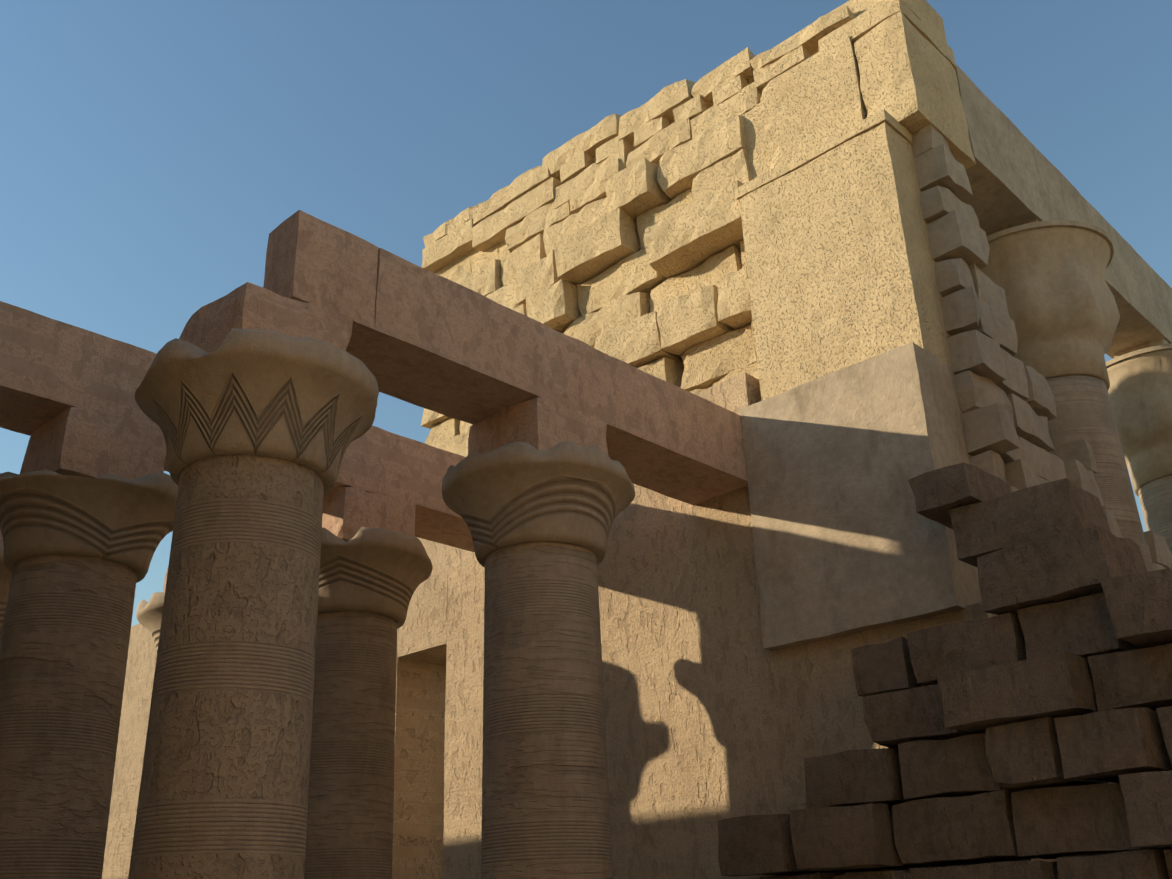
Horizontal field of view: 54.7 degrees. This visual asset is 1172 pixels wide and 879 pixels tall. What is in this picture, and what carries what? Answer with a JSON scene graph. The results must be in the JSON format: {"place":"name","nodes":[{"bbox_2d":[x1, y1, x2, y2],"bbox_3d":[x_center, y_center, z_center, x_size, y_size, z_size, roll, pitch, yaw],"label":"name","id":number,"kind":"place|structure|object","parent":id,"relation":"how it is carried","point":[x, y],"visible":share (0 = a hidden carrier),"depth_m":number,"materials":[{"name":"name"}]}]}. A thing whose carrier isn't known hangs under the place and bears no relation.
{"place":"outdoors","nodes":[
{"label":"outdoors","id":0,"kind":"place"},
{"bbox_2d":[0,529,2,543],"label":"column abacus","id":1,"kind":"object","parent":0,"point":[1,539],"depth_m":19.18,"materials":[{"name":"brown stone"}]},
{"bbox_2d":[0,543,11,631],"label":"column capital","id":2,"kind":"object","parent":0,"point":[5,576],"visible":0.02,"depth_m":18.66,"materials":[{"name":"beige stone"}]},
{"bbox_2d":[136,592,164,650],"bbox_3d":[-7.354,3.904,22.250,2.858,1.270,2.860,-22,-31,39],"label":"column capital","id":3,"kind":"object","parent":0,"point":[149,616],"visible":0.21,"depth_m":21.50,"materials":[{"name":"beige stone"}]},
{"bbox_2d":[163,567,167,591],"bbox_3d":[-7.393,2.982,22.655,1.499,0.993,1.505,-22,-31,39],"label":"column abacus","id":4,"kind":"object","parent":3,"relation":"on","point":[165,579],"depth_m":22.65,"materials":[{"name":"beige stone"}]},
{"bbox_2d":[0,0,1171,626],"label":"sky","id":5,"kind":"structure","parent":0,"point":[152,152],"materials":[{"name":"blue"}]},
{"bbox_2d":[443,373,789,878],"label":"relief wall","id":6,"kind":"structure","parent":0,"point":[694,748],"depth_m":19.87,"materials":[{"name":"beige stone"}]},
{"bbox_2d":[740,342,981,650],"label":"wall block","id":7,"kind":"structure","parent":6,"relation":"attached to","point":[848,539],"depth_m":18.00,"materials":[{"name":"beige stone"}]},
{"bbox_2d":[773,602,1056,874],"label":"relief wall","id":8,"kind":"structure","parent":0,"point":[820,703],"depth_m":17.56,"materials":[{"name":"beige stone"}]},
{"bbox_2d":[718,462,1171,878],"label":"stone block wall","id":9,"kind":"structure","parent":0,"point":[1032,719],"depth_m":14.18,"materials":[{"name":"brown stone"}]},
{"label":"ground","id":10,"kind":"structure","parent":0,"visible":0},
{"bbox_2d":[0,554,136,878],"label":"column shaft","id":11,"kind":"object","parent":10,"relation":"on","point":[65,636],"visible":1,"depth_m":14.63,"materials":[{"name":"beige stone"}]},
{"bbox_2d":[0,470,178,582],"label":"column capital","id":12,"kind":"object","parent":11,"relation":"on","point":[121,520],"visible":0.71,"depth_m":15.37,"materials":[{"name":"beige stone"}]},
{"bbox_2d":[20,407,166,479],"bbox_3d":[-7.249,0.367,16.642,1.506,0.992,1.501,-22,-31,39],"label":"column abacus","id":13,"kind":"object","parent":12,"relation":"on","point":[76,441],"depth_m":16.10,"materials":[{"name":"brown stone"}]},
{"bbox_2d":[128,455,323,878],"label":"column shaft","id":14,"kind":"object","parent":10,"relation":"on","point":[224,789],"visible":1,"depth_m":11.54,"materials":[{"name":"beige stone"}]},
{"bbox_2d":[135,328,378,495],"bbox_3d":[-3.874,-0.106,13.321,2.828,1.270,2.758,-22,-31,39],"label":"column capital","id":15,"kind":"object","parent":14,"relation":"on","point":[309,403],"visible":0.92,"depth_m":12.46,"materials":[{"name":"brown stone"}]},
{"bbox_2d":[179,282,352,352],"bbox_3d":[-3.909,-1.019,13.743,1.504,0.997,1.504,-22,-31,39],"label":"column abacus","id":16,"kind":"object","parent":15,"relation":"on","point":[211,325],"depth_m":13.26,"materials":[{"name":"brown stone"}]},
{"bbox_2d":[263,210,378,344],"bbox_3d":[-3.344,-2.003,14.302,0.711,1.242,1.206,-22,-31,39],"label":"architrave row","id":17,"kind":"object","parent":14,"relation":"on","point":[312,259],"visible":0.81,"depth_m":14.03,"materials":[{"name":"stone"}]},
{"bbox_2d":[102,623,445,878],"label":"relief wall","id":18,"kind":"structure","parent":10,"relation":"on","point":[418,823],"depth_m":25.54,"materials":[{"name":"beige stone"}]},
{"bbox_2d":[398,537,447,665],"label":"wall","id":19,"kind":"structure","parent":18,"relation":"on","point":[422,633],"depth_m":25.22,"materials":[{"name":"beige stone"}]},
{"bbox_2d":[304,611,396,878],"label":"column shaft","id":20,"kind":"object","parent":10,"relation":"on","point":[349,833],"visible":0.69,"depth_m":17.64,"materials":[{"name":"beige stone"}]},
{"bbox_2d":[318,527,432,628],"bbox_3d":[-4.023,2.516,19.343,2.865,1.270,2.739,-22,-31,39],"label":"column capital","id":21,"kind":"object","parent":20,"relation":"on","point":[385,572],"visible":0.65,"depth_m":18.43,"materials":[{"name":"beige stone"}]},
{"bbox_2d":[322,487,415,541],"bbox_3d":[-4.047,1.600,19.755,1.506,0.996,1.506,-22,-31,39],"label":"column abacus","id":22,"kind":"object","parent":21,"relation":"on","point":[349,513],"depth_m":19.16,"materials":[{"name":"brown stone"}]},
{"bbox_2d":[481,542,612,878],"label":"column shaft","id":23,"kind":"object","parent":10,"relation":"on","point":[545,804],"visible":0.98,"depth_m":14.66,"materials":[{"name":"beige stone"}]},
{"bbox_2d":[442,442,634,567],"bbox_3d":[-0.670,1.137,16.459,2.861,1.270,2.850,-22,-31,39],"label":"column capital","id":24,"kind":"object","parent":23,"relation":"on","point":[511,493],"visible":0.83,"depth_m":15.55,"materials":[{"name":"beige stone"}]},
{"bbox_2d":[468,397,608,455],"bbox_3d":[-0.699,0.215,16.859,1.506,0.994,1.504,-22,-31,39],"label":"column abacus","id":25,"kind":"object","parent":24,"relation":"on","point":[538,423],"depth_m":16.37,"materials":[{"name":"brown stone"}]},
{"bbox_2d":[346,248,747,504],"bbox_3d":[-0.312,-0.632,17.716,1.417,1.251,8.309,-22,-31,39],"label":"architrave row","id":26,"kind":"object","parent":23,"relation":"on","point":[432,341],"visible":0.81,"depth_m":16.41,"materials":[{"name":"stone"}]},
{"bbox_2d":[739,122,972,463],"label":"pier","id":27,"kind":"structure","parent":10,"relation":"on","point":[840,261],"depth_m":19.97,"materials":[{"name":"beige stone"}]},
{"bbox_2d":[421,0,975,276],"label":"top course","id":28,"kind":"object","parent":27,"relation":"on","point":[849,63],"visible":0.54,"depth_m":22.60,"materials":[{"name":"beige stone"}]},
{"bbox_2d":[421,115,758,456],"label":"stone block wall","id":29,"kind":"structure","parent":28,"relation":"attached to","point":[641,265],"depth_m":24.13,"materials":[{"name":"beige stone"}]},
{"bbox_2d":[741,102,769,179],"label":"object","id":30,"kind":"object","parent":27,"relation":"on","point":[758,158],"visible":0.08,"depth_m":22.87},
{"bbox_2d":[735,109,912,200],"bbox_3d":[5.013,-4.926,21.936,3.296,0.235,2.658,-22,-31,39],"label":"pier cap","id":31,"kind":"object","parent":27,"relation":"on","point":[838,139],"visible":0.15,"depth_m":20.80,"materials":[{"name":"beige stone"}]},
{"bbox_2d":[912,124,1171,783],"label":"stone blocks","id":32,"kind":"structure","parent":10,"relation":"on","point":[1006,402],"depth_m":19.62,"materials":[{"name":"brown stone"}]},
{"bbox_2d":[1045,374,1152,571],"bbox_3d":[9.746,4.370,20.788,2.200,11.500,2.200,-22,-31,39],"label":"column shaft","id":33,"kind":"object","parent":10,"relation":"on","point":[1084,410],"visible":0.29,"depth_m":21.73,"materials":[{"name":"beige stone"}]},
{"bbox_2d":[980,227,1119,389],"bbox_3d":[9.498,-2.244,23.662,3.320,2.970,3.320,-22,-31,39],"label":"column capital","id":34,"kind":"object","parent":33,"relation":"on","point":[1064,314],"visible":0.52,"depth_m":22.60,"materials":[{"name":"beige stone"}]},
{"bbox_2d":[987,220,1113,268],"bbox_3d":[9.445,-3.664,24.279,3.460,0.130,3.460,-22,-31,39],"label":"capital rim","id":35,"kind":"object","parent":34,"relation":"on","point":[1052,223],"visible":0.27,"depth_m":22.84,"materials":[{"name":"beige stone"}]},
{"bbox_2d":[1138,475,1171,568],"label":"column shaft","id":36,"kind":"object","parent":10,"relation":"on","point":[1155,497],"visible":0.44,"depth_m":27.54,"materials":[{"name":"beige stone"}]},
{"bbox_2d":[1107,349,1171,496],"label":"column capital","id":37,"kind":"object","parent":36,"relation":"on","point":[1140,392],"visible":0.62,"depth_m":28.00,"materials":[{"name":"beige stone"}]},
{"bbox_2d":[1106,343,1171,366],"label":"capital rim","id":38,"kind":"object","parent":37,"relation":"on","point":[1113,361],"visible":0.12,"depth_m":28.08,"materials":[{"name":"beige stone"}]},
{"bbox_2d":[1114,338,1168,357],"bbox_3d":[14.686,-1.987,29.537,1.247,0.643,1.246,-22,-31,39],"label":"engaged column abacus","id":39,"kind":"object","parent":38,"relation":"on","point":[1161,341],"visible":0.04,"depth_m":29.14,"materials":[{"name":"beige stone"}]},
{"bbox_2d":[954,65,1171,358],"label":"architrave","id":40,"kind":"object","parent":39,"relation":"on","point":[1016,176],"visible":0.5,"depth_m":24.46,"materials":[{"name":"beige stone"}]},
{"bbox_3d":[-10.285,3.696,11.541,2.240,6.740,2.240,-22,-31,39],"label":"column","id":41,"kind":"object","parent":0,"visible":0},
{"bbox_2d":[0,301,474,551],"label":"architrave row","id":42,"kind":"object","parent":41,"relation":"on","point":[50,369],"visible":0.35,"depth_m":16.52,"materials":[{"name":"stone"}]}
]}

